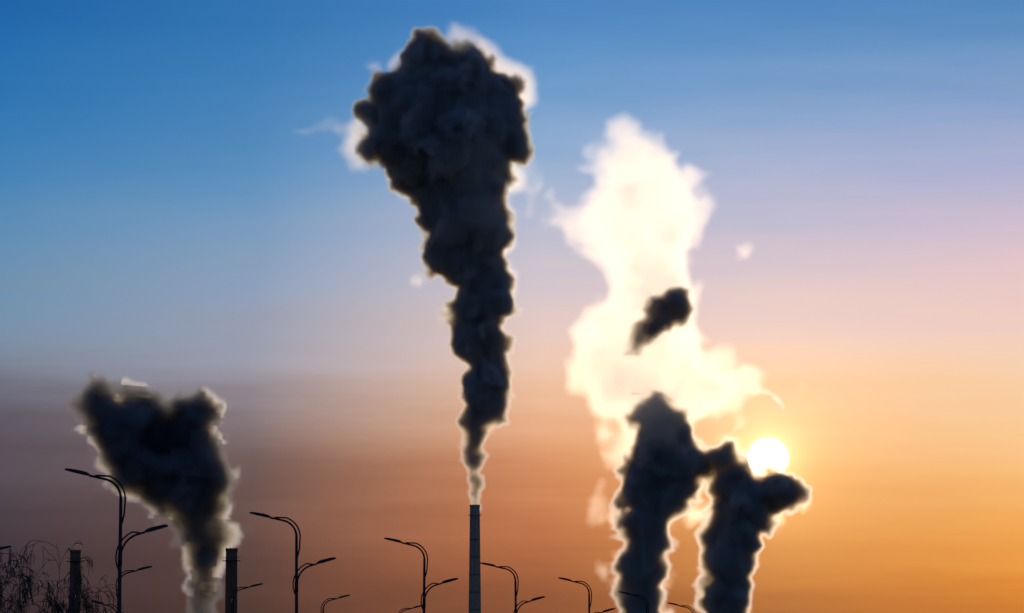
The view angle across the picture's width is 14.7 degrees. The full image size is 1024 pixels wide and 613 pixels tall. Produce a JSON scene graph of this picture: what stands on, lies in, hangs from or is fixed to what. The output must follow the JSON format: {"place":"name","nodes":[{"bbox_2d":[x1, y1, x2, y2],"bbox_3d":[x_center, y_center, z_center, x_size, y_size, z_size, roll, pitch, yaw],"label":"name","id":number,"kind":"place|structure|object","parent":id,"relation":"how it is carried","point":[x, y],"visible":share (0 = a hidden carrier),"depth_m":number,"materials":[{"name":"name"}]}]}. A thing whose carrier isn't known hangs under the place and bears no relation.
{"place":"outdoors","nodes":[
{"label":"outdoors","id":0,"kind":"place"},
{"bbox_2d":[0,0,1023,612],"label":"sky","id":1,"kind":"structure","parent":0,"point":[713,306],"materials":[{"name":"blue"}]},
{"label":"ground","id":2,"kind":"structure","parent":0,"visible":0},
{"bbox_2d":[0,547,67,612],"bbox_3d":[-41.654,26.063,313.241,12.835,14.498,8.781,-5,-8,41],"label":"bare tree","id":3,"kind":"object","parent":2,"relation":"on","point":[49,602],"visible":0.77,"depth_m":312.94,"materials":[{"name":"black plant"}]},
{"bbox_2d":[0,540,101,612],"bbox_3d":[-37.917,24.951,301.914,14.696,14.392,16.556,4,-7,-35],"label":"bare tree","id":4,"kind":"object","parent":2,"relation":"on","point":[24,594],"visible":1,"depth_m":301.42,"materials":[{"name":"black plant"}]},
{"bbox_2d":[66,550,83,612],"bbox_3d":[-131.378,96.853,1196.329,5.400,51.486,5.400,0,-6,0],"label":"short chimney","id":5,"kind":"object","parent":2,"relation":"on","point":[75,557],"visible":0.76,"depth_m":1196.66,"materials":[{"name":"concrete"}]},
{"bbox_2d":[36,575,123,612],"bbox_3d":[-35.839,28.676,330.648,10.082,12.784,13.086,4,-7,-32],"label":"bare tree","id":6,"kind":"object","parent":2,"relation":"on","point":[95,608],"visible":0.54,"depth_m":332.67,"materials":[{"name":"black plant"}]},
{"bbox_2d":[65,468,167,612],"bbox_3d":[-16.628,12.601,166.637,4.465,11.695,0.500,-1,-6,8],"label":"lamp","id":7,"kind":"object","parent":2,"relation":"on","point":[120,547],"visible":1,"depth_m":166.85,"materials":[{"name":"metal"}]},
{"bbox_2d":[91,566,151,612],"bbox_3d":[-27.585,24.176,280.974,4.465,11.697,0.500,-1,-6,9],"label":"lamp","id":8,"kind":"object","parent":2,"relation":"on","point":[131,571],"visible":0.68,"depth_m":281.40,"materials":[{"name":"metal"}]},
{"bbox_2d":[222,547,240,612],"bbox_3d":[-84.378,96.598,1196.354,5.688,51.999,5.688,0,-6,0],"label":"short chimney","id":9,"kind":"object","parent":2,"relation":"on","point":[231,560],"visible":0.98,"depth_m":1196.38,"materials":[{"name":"concrete"}]},
{"bbox_2d":[231,583,262,612],"bbox_3d":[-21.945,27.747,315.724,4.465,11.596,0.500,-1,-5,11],"label":"lamp","id":10,"kind":"object","parent":2,"relation":"on","point":[232,601],"visible":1,"depth_m":316.09,"materials":[{"name":"metal"}]},
{"bbox_2d":[249,512,335,612],"bbox_3d":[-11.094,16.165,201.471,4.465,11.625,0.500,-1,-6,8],"label":"lamp","id":11,"kind":"object","parent":2,"relation":"on","point":[296,575],"visible":1,"depth_m":201.72,"materials":[{"name":"metal"}]},
{"bbox_2d":[321,595,349,612],"bbox_3d":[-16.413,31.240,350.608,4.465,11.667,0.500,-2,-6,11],"label":"lamp","id":12,"kind":"object","parent":2,"relation":"on","point":[322,611],"visible":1,"depth_m":351.03,"materials":[{"name":"metal"}]},
{"bbox_2d":[399,605,420,612],"bbox_3d":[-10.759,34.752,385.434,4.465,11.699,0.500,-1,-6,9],"label":"lamp","id":13,"kind":"object","parent":2,"relation":"on","point":[409,608],"visible":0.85,"depth_m":385.84,"materials":[{"name":"metal"}]},
{"bbox_2d":[384,538,457,612],"bbox_3d":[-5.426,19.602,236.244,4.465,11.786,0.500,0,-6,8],"label":"lamp","id":14,"kind":"object","parent":2,"relation":"on","point":[425,569],"visible":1,"depth_m":236.53,"materials":[{"name":"metal"}]},
{"bbox_2d":[468,502,481,612],"bbox_3d":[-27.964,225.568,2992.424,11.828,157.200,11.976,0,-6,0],"label":"chimney","id":15,"kind":"object","parent":2,"relation":"on","point":[474,578],"visible":1,"depth_m":2992.64,"materials":[{"name":"concrete"}]},
{"bbox_2d":[480,562,544,612],"bbox_3d":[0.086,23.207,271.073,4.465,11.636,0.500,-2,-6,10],"label":"lamp","id":16,"kind":"object","parent":2,"relation":"on","point":[516,591],"visible":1,"depth_m":271.40,"materials":[{"name":"metal"}]},
{"bbox_2d":[558,577,614,612],"bbox_3d":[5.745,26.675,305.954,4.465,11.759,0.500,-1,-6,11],"label":"lamp","id":17,"kind":"object","parent":2,"relation":"on","point":[589,606],"visible":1,"depth_m":306.35,"materials":[{"name":"metal"}]},
{"bbox_2d":[619,591,648,612],"bbox_3d":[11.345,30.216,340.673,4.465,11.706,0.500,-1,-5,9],"label":"lamp","id":18,"kind":"object","parent":2,"relation":"on","point":[647,609],"visible":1,"depth_m":341.14,"materials":[{"name":"metal"}]},
{"bbox_2d":[668,602,694,612],"bbox_3d":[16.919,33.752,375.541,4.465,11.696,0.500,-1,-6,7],"label":"lamp","id":19,"kind":"object","parent":2,"relation":"on","point":[682,606],"visible":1,"depth_m":376.14,"materials":[{"name":"metal"}]}
]}

